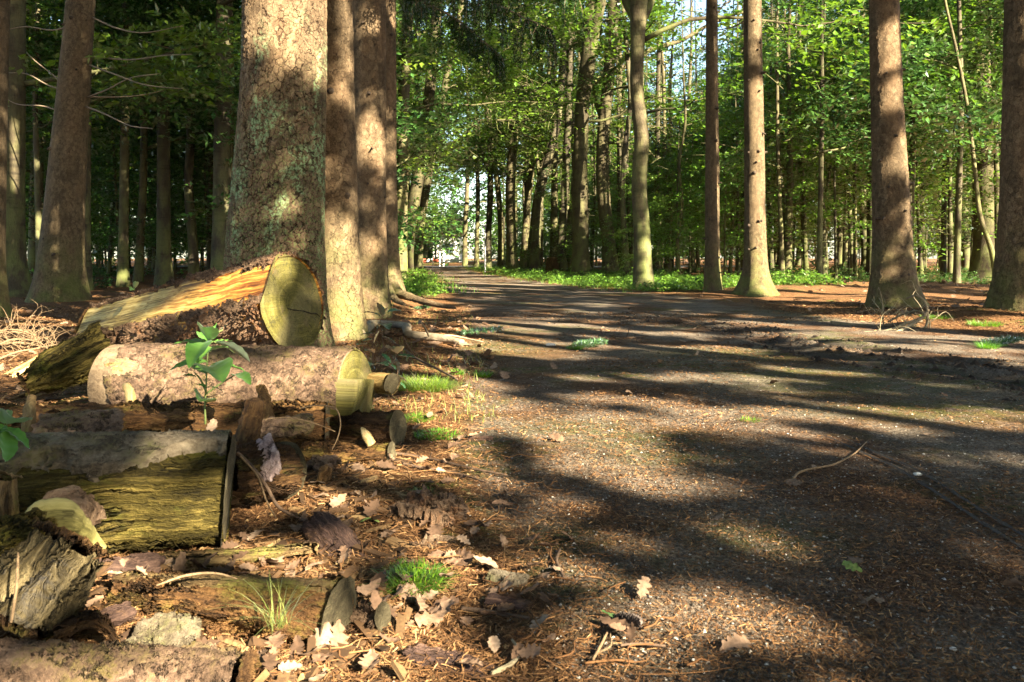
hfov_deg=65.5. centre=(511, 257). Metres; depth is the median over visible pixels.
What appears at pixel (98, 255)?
young beech
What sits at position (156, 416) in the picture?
rotten log
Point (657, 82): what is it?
slender tree
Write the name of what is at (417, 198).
young beech
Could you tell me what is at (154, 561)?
bark piece
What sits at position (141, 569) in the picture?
oak leaf
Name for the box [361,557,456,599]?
moss tuft
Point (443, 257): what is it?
gate post
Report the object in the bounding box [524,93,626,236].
forest tree
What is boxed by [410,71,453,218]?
forest tree
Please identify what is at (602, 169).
beech tree
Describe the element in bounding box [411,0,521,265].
beech tree
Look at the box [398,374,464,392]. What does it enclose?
grass tuft
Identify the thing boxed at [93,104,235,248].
young beech
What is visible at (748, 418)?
moss tuft
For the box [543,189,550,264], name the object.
slender tree
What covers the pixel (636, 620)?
pine cone
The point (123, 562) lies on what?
oak leaf
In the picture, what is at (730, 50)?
slender tree
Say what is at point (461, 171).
beech tree
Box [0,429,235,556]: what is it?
split log
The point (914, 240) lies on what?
young beech
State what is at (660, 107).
slender tree
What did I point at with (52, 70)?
forest tree
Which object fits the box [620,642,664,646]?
twig
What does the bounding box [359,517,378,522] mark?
fallen leaf
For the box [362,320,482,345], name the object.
fallen branch
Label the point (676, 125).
slender tree
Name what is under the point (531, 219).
beech tree
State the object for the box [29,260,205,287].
undergrowth
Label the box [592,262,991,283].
undergrowth
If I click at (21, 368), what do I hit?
wood plank
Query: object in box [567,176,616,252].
young beech
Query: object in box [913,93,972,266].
young beech
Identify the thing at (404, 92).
beech tree
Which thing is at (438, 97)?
forest tree
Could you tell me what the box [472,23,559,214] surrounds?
slender tree
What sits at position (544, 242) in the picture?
forest
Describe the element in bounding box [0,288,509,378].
leaf litter
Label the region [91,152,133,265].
young beech
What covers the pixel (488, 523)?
fallen leaf
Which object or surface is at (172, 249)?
young beech
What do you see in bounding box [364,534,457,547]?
bark piece
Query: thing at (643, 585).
leaf litter
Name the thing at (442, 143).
slender tree
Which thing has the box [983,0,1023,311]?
spruce tree
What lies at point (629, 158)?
forest tree
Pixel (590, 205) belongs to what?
forest tree
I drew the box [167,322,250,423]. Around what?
sapling
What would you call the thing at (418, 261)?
beech tree
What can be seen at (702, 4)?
sky
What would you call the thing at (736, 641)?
fallen leaf
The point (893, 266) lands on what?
spruce tree
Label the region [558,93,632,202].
slender tree
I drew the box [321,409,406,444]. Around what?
rotten log
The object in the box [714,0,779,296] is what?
spruce tree
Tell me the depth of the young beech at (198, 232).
18.80 m
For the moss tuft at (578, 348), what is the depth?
4.77 m
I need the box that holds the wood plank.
[2,355,37,377]
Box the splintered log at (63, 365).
[16,320,113,395]
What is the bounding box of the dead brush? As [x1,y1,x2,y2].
[830,282,954,331]
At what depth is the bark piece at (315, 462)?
1.99 m
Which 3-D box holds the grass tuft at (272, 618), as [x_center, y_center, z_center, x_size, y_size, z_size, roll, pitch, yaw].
[-0.328,0.476,1.098,0.190,0.068,0.209,0,0,0]
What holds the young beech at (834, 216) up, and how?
on the ground at (826, 292)
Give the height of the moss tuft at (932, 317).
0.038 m
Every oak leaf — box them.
[108,570,122,573]
[119,558,128,566]
[136,566,146,574]
[313,492,328,497]
[329,493,346,507]
[356,577,380,596]
[386,584,404,600]
[397,582,420,594]
[414,610,442,629]
[416,594,428,610]
[430,599,454,625]
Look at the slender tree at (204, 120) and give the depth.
19.43 m
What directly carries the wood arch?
on the ground at (826, 292)
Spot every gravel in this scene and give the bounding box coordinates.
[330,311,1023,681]
[433,342,1023,681]
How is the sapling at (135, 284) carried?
on the sawn log at (275, 298)
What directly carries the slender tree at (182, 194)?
on the ground at (826, 292)
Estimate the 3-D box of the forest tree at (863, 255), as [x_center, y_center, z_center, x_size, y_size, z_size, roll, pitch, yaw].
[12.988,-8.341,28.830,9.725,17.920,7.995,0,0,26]
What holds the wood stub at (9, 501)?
on the ground at (826, 292)
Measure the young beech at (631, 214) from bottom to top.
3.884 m
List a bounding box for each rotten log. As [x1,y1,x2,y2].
[0,398,332,447]
[101,568,356,643]
[300,437,395,465]
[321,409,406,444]
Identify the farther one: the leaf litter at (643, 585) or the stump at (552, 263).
the stump at (552, 263)
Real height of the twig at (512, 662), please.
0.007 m
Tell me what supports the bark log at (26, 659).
on the ground at (826, 292)
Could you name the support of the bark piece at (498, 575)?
on the ground at (826, 292)
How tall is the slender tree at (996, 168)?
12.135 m
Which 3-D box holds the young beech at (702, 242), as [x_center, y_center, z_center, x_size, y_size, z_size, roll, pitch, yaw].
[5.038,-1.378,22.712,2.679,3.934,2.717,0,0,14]
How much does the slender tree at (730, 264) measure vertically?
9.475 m
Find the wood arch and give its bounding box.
[43,608,120,641]
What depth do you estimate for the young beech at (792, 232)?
48.75 m
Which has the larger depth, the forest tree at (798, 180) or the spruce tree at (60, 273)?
the forest tree at (798, 180)
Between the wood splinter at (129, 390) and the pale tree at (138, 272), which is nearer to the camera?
the wood splinter at (129, 390)
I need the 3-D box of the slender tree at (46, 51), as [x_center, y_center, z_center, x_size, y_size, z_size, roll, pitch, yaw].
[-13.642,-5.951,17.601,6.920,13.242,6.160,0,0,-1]
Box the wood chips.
[0,388,420,681]
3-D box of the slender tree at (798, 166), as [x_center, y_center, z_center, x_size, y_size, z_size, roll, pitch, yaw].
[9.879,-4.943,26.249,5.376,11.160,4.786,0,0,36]
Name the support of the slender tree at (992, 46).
on the ground at (826, 292)
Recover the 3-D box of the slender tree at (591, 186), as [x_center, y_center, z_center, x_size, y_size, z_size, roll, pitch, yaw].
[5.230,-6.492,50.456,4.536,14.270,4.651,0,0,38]
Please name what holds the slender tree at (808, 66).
on the ground at (826, 292)
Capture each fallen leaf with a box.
[206,418,217,430]
[310,622,333,645]
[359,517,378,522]
[478,519,491,525]
[487,636,500,652]
[601,610,614,617]
[719,632,752,652]
[842,560,861,571]
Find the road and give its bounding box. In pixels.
[92,265,734,266]
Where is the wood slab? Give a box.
[159,542,318,568]
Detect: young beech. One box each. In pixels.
[25,0,212,261]
[25,22,133,248]
[25,31,212,267]
[25,114,134,263]
[91,86,204,266]
[91,93,148,272]
[91,137,184,270]
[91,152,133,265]
[91,199,115,257]
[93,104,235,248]
[101,201,182,259]
[145,191,205,260]
[171,46,416,264]
[171,160,205,270]
[175,7,467,265]
[181,102,237,241]
[396,2,456,239]
[480,221,520,258]
[492,182,531,257]
[514,179,599,259]
[517,179,590,251]
[539,132,630,265]
[543,204,589,256]
[549,181,620,262]
[558,151,660,268]
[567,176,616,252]
[589,144,673,273]
[590,215,616,250]
[595,179,660,253]
[596,181,696,257]
[607,162,688,271]
[614,165,704,267]
[626,110,730,275]
[647,157,728,264]
[649,165,723,253]
[651,141,735,274]
[651,146,801,275]
[661,72,777,251]
[665,78,810,275]
[673,117,777,248]
[674,219,704,264]
[675,144,729,264]
[681,151,832,269]
[682,191,734,265]
[694,200,777,257]
[699,219,735,264]
[722,132,816,265]
[725,83,936,279]
[728,207,833,259]
[773,158,858,268]
[792,124,913,269]
[792,207,860,257]
[793,203,816,258]
[799,65,1001,272]
[802,63,953,256]
[810,0,999,280]
[846,2,1002,277]
[852,200,953,265]
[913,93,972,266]
[913,122,971,262]
[914,168,971,245]
[914,205,937,262]
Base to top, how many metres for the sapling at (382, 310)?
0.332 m
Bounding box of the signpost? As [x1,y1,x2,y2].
[484,225,485,271]
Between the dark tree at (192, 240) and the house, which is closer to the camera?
the dark tree at (192, 240)
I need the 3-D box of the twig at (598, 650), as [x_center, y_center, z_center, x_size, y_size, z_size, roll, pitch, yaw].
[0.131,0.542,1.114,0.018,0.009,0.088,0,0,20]
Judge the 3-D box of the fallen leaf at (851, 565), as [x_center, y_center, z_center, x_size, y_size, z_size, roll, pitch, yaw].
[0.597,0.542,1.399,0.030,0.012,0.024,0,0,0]
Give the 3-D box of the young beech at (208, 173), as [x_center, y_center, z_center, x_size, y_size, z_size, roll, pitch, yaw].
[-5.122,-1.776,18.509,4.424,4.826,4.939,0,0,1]
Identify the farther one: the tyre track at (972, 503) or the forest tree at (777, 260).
the forest tree at (777, 260)
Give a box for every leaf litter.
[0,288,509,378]
[3,355,635,668]
[16,385,412,681]
[443,297,1023,606]
[591,279,988,314]
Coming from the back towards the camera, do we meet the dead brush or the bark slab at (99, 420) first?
the dead brush
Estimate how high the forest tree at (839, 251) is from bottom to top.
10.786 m
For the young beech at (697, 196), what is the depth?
33.16 m
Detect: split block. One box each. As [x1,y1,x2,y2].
[232,440,306,502]
[241,498,264,505]
[367,372,400,394]
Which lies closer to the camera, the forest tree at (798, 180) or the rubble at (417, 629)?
the rubble at (417, 629)
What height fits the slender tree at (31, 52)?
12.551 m
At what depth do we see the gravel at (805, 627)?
1.49 m
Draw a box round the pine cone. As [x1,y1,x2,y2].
[614,612,642,628]
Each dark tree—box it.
[29,0,241,273]
[92,0,239,269]
[95,0,241,285]
[436,3,561,268]
[474,0,685,269]
[479,1,690,271]
[500,0,743,277]
[763,0,999,275]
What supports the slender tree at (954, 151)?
on the ground at (826, 292)
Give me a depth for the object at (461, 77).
26.36 m
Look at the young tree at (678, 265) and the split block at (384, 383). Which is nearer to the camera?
the split block at (384, 383)
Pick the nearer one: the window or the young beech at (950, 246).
the young beech at (950, 246)
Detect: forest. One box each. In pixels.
[45,20,462,263]
[144,19,703,262]
[470,133,859,264]
[650,3,970,264]
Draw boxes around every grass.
[336,305,494,422]
[405,267,734,292]
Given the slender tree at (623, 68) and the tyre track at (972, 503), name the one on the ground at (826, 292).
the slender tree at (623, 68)
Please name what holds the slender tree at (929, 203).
on the ground at (826, 292)
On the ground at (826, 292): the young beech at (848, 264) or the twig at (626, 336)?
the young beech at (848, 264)
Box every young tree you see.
[676,0,686,274]
[770,1,798,241]
[825,0,854,209]
[917,0,1001,270]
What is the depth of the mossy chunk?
1.17 m
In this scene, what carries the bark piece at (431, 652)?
on the ground at (826, 292)
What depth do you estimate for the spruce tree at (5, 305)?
7.66 m
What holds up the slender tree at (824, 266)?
on the ground at (826, 292)
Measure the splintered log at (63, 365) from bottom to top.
0.279 m
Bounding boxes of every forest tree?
[25,0,148,198]
[26,1,133,92]
[26,1,180,276]
[26,4,138,146]
[102,0,512,269]
[111,130,198,267]
[132,0,493,178]
[200,16,492,187]
[231,0,503,209]
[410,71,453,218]
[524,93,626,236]
[534,2,691,219]
[536,142,599,239]
[543,110,613,216]
[589,1,765,264]
[591,0,735,273]
[615,0,806,269]
[615,92,683,234]
[616,6,705,267]
[629,86,675,241]
[664,0,871,276]
[673,45,730,148]
[673,66,799,229]
[676,1,866,228]
[702,0,865,270]
[704,3,839,268]
[720,2,786,195]
[721,7,836,186]
[772,0,970,271]
[773,34,866,269]
[781,0,1002,238]
[783,6,994,127]
[786,2,810,264]
[791,4,929,267]
[792,112,865,248]
[849,4,971,271]
[860,0,1003,103]
[904,43,1001,212]
[914,172,970,246]
[920,18,1002,186]
[927,10,997,270]
[934,190,940,266]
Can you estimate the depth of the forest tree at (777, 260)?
28.06 m
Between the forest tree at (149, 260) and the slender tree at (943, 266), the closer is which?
the slender tree at (943, 266)
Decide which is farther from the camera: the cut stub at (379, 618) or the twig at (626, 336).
the twig at (626, 336)
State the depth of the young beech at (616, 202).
26.83 m
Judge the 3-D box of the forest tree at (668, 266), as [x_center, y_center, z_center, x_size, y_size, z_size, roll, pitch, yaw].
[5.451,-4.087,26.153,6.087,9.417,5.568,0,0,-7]
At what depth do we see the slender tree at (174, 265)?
35.45 m
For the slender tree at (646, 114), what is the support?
on the ground at (826, 292)
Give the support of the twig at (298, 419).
on the bark slab at (284, 428)
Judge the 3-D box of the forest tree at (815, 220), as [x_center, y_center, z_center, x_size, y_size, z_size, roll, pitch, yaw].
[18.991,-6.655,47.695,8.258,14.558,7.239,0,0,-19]
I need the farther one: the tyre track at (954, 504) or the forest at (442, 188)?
the forest at (442, 188)
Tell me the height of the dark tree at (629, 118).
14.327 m
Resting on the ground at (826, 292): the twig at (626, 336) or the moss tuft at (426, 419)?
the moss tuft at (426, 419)
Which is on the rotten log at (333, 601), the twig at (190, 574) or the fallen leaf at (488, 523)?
the twig at (190, 574)
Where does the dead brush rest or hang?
on the ground at (826, 292)
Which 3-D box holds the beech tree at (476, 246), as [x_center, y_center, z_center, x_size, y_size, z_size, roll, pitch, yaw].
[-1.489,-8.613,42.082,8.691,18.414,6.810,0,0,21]
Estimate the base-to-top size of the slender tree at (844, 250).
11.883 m
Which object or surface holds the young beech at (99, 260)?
on the ground at (826, 292)
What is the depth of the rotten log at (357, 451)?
2.08 m
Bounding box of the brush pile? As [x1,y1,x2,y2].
[0,299,71,360]
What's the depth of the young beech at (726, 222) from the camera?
34.55 m
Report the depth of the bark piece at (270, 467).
1.69 m
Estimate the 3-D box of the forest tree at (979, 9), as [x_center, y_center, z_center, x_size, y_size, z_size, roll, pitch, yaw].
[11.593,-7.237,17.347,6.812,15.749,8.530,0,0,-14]
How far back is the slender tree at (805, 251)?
21.96 m
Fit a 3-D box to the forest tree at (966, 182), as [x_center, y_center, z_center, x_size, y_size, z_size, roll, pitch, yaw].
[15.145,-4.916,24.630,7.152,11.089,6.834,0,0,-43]
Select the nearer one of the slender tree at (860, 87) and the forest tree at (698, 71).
the slender tree at (860, 87)
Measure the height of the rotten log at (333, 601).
0.128 m
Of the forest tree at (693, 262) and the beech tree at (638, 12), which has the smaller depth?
the beech tree at (638, 12)
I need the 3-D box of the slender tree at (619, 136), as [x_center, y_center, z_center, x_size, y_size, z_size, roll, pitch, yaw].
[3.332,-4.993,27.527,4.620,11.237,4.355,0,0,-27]
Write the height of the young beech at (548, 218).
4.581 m
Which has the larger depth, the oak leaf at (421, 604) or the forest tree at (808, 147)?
the forest tree at (808, 147)
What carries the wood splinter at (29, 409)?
on the ground at (826, 292)
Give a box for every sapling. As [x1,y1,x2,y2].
[0,408,32,461]
[129,281,138,290]
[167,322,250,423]
[356,303,415,395]
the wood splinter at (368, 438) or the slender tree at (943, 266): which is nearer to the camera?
the wood splinter at (368, 438)
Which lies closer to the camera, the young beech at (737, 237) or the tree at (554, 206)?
the young beech at (737, 237)
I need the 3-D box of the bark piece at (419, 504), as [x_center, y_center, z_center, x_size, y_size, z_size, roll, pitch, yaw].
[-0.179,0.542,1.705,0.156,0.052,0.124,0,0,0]
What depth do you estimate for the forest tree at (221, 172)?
14.13 m
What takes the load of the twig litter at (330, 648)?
on the ground at (826, 292)
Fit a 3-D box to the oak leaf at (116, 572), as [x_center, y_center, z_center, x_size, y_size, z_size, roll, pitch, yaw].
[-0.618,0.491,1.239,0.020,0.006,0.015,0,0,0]
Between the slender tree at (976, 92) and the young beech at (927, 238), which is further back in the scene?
the young beech at (927, 238)
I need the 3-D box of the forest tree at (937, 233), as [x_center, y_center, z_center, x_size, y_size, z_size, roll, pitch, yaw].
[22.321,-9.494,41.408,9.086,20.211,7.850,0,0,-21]
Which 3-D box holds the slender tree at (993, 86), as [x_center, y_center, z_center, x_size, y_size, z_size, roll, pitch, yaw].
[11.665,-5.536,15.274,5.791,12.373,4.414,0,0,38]
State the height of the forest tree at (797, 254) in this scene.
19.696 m
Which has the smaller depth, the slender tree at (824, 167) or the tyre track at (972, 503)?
the tyre track at (972, 503)
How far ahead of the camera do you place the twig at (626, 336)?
5.43 m
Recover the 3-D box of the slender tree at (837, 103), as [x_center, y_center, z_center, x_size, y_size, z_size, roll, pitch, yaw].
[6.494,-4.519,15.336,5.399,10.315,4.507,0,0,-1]
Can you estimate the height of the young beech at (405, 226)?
6.676 m
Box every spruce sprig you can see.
[413,305,430,309]
[455,325,503,334]
[565,336,607,348]
[974,334,1023,345]
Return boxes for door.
[428,246,435,258]
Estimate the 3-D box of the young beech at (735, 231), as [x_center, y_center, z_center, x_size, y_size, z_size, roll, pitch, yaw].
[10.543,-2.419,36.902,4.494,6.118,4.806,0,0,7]
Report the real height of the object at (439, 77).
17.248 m
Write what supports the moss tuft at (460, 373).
on the ground at (826, 292)
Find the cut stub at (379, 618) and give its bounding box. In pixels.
[349,598,390,632]
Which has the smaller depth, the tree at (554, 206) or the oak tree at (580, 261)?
the oak tree at (580, 261)
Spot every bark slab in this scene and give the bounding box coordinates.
[31,408,125,433]
[123,611,201,646]
[260,413,314,438]
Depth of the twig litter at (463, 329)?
7.87 m
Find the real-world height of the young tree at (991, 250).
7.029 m
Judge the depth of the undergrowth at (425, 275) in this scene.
13.59 m
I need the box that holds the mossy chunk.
[0,507,57,561]
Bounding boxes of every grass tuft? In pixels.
[205,572,351,632]
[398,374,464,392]
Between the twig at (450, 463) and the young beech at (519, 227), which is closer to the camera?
the twig at (450, 463)
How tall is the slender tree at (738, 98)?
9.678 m
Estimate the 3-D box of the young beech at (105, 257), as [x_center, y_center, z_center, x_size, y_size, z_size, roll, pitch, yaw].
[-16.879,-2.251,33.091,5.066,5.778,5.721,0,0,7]
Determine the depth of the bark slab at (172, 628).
1.11 m
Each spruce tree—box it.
[0,0,13,317]
[9,0,191,302]
[223,0,335,346]
[324,0,369,341]
[353,0,531,318]
[386,0,589,308]
[702,0,730,291]
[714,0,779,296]
[864,0,929,308]
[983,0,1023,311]
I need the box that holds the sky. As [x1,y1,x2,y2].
[27,0,936,258]
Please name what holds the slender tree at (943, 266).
on the ground at (826, 292)
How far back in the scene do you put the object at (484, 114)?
50.00 m
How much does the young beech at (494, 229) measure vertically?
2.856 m
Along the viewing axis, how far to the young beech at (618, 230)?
25.17 m
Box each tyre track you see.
[802,427,1023,548]
[844,437,1023,535]
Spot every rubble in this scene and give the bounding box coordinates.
[4,384,574,681]
[628,316,1023,400]
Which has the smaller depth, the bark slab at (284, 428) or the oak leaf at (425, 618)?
the oak leaf at (425, 618)
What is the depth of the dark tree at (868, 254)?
21.24 m
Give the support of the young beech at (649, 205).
on the ground at (826, 292)
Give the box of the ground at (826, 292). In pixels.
[0,258,1023,681]
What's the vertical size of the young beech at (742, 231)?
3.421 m
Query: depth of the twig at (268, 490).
1.60 m
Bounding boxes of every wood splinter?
[21,394,36,431]
[122,382,136,401]
[360,427,374,446]
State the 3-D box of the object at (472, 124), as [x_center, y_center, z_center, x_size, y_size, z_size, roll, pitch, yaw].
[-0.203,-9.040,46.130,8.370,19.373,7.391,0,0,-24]
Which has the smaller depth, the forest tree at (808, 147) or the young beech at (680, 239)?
the forest tree at (808, 147)
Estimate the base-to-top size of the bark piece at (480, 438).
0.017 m
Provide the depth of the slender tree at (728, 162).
17.24 m
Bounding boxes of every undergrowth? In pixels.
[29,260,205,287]
[402,268,451,296]
[465,264,851,291]
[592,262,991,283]
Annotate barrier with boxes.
[423,259,438,262]
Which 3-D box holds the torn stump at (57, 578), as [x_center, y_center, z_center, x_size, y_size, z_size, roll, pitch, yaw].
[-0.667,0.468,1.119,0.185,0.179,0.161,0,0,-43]
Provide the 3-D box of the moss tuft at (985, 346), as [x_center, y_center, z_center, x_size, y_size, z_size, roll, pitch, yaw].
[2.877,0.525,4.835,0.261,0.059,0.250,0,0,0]
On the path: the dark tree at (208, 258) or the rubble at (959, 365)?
the rubble at (959, 365)
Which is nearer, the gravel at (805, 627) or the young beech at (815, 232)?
the gravel at (805, 627)
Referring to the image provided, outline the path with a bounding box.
[424,267,1023,681]
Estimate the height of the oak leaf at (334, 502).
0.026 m
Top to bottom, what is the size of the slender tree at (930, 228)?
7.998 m
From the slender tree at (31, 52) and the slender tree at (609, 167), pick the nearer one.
the slender tree at (31, 52)
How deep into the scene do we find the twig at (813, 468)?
2.08 m
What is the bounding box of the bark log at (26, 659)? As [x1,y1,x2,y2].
[0,636,261,681]
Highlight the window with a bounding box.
[443,244,452,252]
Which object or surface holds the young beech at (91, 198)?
on the ground at (826, 292)
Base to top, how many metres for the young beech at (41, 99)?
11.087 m
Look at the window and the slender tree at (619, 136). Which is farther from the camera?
the window
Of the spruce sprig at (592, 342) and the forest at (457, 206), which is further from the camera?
the forest at (457, 206)
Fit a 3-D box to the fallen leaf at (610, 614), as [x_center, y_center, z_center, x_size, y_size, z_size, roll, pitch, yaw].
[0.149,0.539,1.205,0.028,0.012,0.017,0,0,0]
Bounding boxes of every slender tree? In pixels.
[26,0,216,264]
[26,2,103,92]
[26,2,203,276]
[27,27,57,71]
[41,0,233,286]
[91,18,201,273]
[96,16,207,273]
[97,13,238,253]
[108,0,241,178]
[118,0,241,173]
[131,132,195,269]
[179,127,204,267]
[396,29,500,183]
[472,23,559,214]
[480,115,515,264]
[503,144,592,230]
[523,43,653,268]
[534,33,672,265]
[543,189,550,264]
[544,5,683,255]
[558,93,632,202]
[570,58,595,262]
[570,104,627,235]
[574,32,700,176]
[588,111,615,265]
[589,1,702,272]
[589,57,631,205]
[590,92,631,198]
[591,36,684,261]
[611,61,682,259]
[613,54,702,269]
[623,52,697,194]
[647,0,731,270]
[649,0,842,272]
[651,27,785,209]
[660,3,793,194]
[663,11,743,174]
[674,7,843,167]
[676,0,818,270]
[683,115,734,228]
[687,0,870,283]
[689,2,817,271]
[693,0,844,272]
[703,2,868,276]
[705,11,783,181]
[718,0,999,280]
[721,0,846,268]
[733,3,836,196]
[743,0,910,274]
[764,66,852,269]
[766,0,954,271]
[767,0,950,276]
[784,9,920,270]
[792,0,983,142]
[804,3,859,238]
[807,130,833,266]
[819,0,1003,282]
[835,2,1002,187]
[837,24,934,202]
[857,0,1001,277]
[859,0,1003,175]
[904,0,1003,244]
[915,56,998,217]
[915,183,954,266]
[920,1,1002,200]
[968,46,1002,105]
[979,26,1003,63]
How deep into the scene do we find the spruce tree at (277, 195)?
4.25 m
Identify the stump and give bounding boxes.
[0,516,114,639]
[543,257,559,275]
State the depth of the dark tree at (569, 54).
26.29 m
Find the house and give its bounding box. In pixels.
[423,217,462,261]
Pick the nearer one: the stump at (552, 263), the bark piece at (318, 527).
the bark piece at (318, 527)
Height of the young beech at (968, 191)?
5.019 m
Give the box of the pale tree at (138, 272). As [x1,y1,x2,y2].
[33,0,239,281]
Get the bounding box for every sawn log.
[69,250,325,346]
[87,341,374,416]
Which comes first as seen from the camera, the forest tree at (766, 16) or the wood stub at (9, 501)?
the wood stub at (9, 501)
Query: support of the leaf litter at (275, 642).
on the ground at (826, 292)
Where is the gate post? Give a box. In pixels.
[442,250,444,265]
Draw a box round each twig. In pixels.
[10,552,18,622]
[156,572,236,585]
[236,451,300,519]
[240,455,275,517]
[263,417,334,431]
[300,405,340,449]
[383,336,457,379]
[396,452,506,475]
[402,462,487,483]
[461,606,529,618]
[490,639,519,674]
[555,548,564,582]
[592,630,611,660]
[609,327,648,337]
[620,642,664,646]
[792,442,866,478]
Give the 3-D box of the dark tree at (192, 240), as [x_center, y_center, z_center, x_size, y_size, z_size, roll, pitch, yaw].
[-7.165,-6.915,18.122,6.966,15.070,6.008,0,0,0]
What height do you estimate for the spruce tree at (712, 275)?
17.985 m
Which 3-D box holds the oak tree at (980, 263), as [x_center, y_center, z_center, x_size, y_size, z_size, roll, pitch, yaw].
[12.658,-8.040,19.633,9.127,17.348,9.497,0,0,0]
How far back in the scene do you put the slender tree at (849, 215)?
24.30 m
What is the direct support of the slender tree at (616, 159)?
on the ground at (826, 292)
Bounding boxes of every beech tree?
[26,10,240,290]
[396,0,614,280]
[397,2,506,241]
[397,2,601,270]
[410,1,557,270]
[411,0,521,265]
[412,1,558,267]
[413,1,537,268]
[443,6,595,270]
[474,0,685,271]
[475,0,613,269]
[490,0,946,289]
[493,0,729,275]
[507,19,645,269]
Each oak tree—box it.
[6,0,241,297]
[436,0,778,276]
[910,0,1000,280]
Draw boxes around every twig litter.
[0,281,1020,356]
[0,348,765,681]
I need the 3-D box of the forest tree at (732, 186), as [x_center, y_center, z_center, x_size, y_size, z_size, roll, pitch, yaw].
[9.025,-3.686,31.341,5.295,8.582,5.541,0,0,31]
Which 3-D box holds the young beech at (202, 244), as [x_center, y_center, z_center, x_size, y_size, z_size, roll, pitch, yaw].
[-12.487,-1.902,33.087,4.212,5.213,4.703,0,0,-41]
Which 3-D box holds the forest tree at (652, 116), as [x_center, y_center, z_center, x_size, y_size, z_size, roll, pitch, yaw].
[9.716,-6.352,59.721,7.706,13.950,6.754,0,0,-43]
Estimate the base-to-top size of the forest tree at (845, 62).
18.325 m
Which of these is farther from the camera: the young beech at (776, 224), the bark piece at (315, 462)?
the young beech at (776, 224)
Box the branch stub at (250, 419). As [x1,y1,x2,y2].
[235,397,263,445]
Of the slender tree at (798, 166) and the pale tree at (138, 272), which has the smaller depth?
the pale tree at (138, 272)
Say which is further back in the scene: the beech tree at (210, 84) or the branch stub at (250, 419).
the beech tree at (210, 84)
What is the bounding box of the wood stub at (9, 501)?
[0,470,22,515]
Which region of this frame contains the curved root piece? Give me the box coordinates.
[25,485,106,548]
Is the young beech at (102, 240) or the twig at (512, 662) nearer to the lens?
the twig at (512, 662)
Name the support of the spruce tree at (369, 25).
on the ground at (826, 292)
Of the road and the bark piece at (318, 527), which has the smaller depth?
the bark piece at (318, 527)
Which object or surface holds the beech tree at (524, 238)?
on the ground at (826, 292)
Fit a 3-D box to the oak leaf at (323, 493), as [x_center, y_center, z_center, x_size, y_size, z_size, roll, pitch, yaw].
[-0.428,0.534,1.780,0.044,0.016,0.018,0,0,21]
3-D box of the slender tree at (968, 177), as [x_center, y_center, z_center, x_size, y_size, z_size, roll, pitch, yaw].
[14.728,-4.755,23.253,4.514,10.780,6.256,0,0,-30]
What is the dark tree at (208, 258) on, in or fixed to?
on the ground at (826, 292)
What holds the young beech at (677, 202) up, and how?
on the ground at (826, 292)
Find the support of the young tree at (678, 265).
on the ground at (826, 292)
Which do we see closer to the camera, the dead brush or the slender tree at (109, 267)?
the dead brush
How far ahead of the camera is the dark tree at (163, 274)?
16.51 m
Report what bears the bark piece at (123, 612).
on the leaf litter at (275, 642)
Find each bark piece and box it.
[99,552,165,578]
[100,601,136,625]
[142,641,210,681]
[202,641,237,651]
[256,433,281,481]
[301,511,372,558]
[307,454,341,472]
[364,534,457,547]
[389,484,469,527]
[402,642,506,676]
[468,436,493,440]
[483,592,532,612]
[485,569,529,586]
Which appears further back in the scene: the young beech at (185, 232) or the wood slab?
the young beech at (185, 232)
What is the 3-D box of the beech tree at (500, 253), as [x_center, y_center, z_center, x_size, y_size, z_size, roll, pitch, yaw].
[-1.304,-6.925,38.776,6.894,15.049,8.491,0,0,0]
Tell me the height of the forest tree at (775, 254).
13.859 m
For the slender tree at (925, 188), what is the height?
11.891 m
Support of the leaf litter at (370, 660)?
on the ground at (826, 292)
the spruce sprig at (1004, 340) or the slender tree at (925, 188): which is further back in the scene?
the slender tree at (925, 188)
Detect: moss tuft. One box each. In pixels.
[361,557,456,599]
[404,412,434,422]
[412,427,465,440]
[449,368,467,374]
[473,369,494,377]
[564,342,585,349]
[737,416,762,422]
[920,313,952,318]
[961,318,1006,326]
[971,338,1003,348]
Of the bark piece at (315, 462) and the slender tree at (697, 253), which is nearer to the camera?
the bark piece at (315, 462)

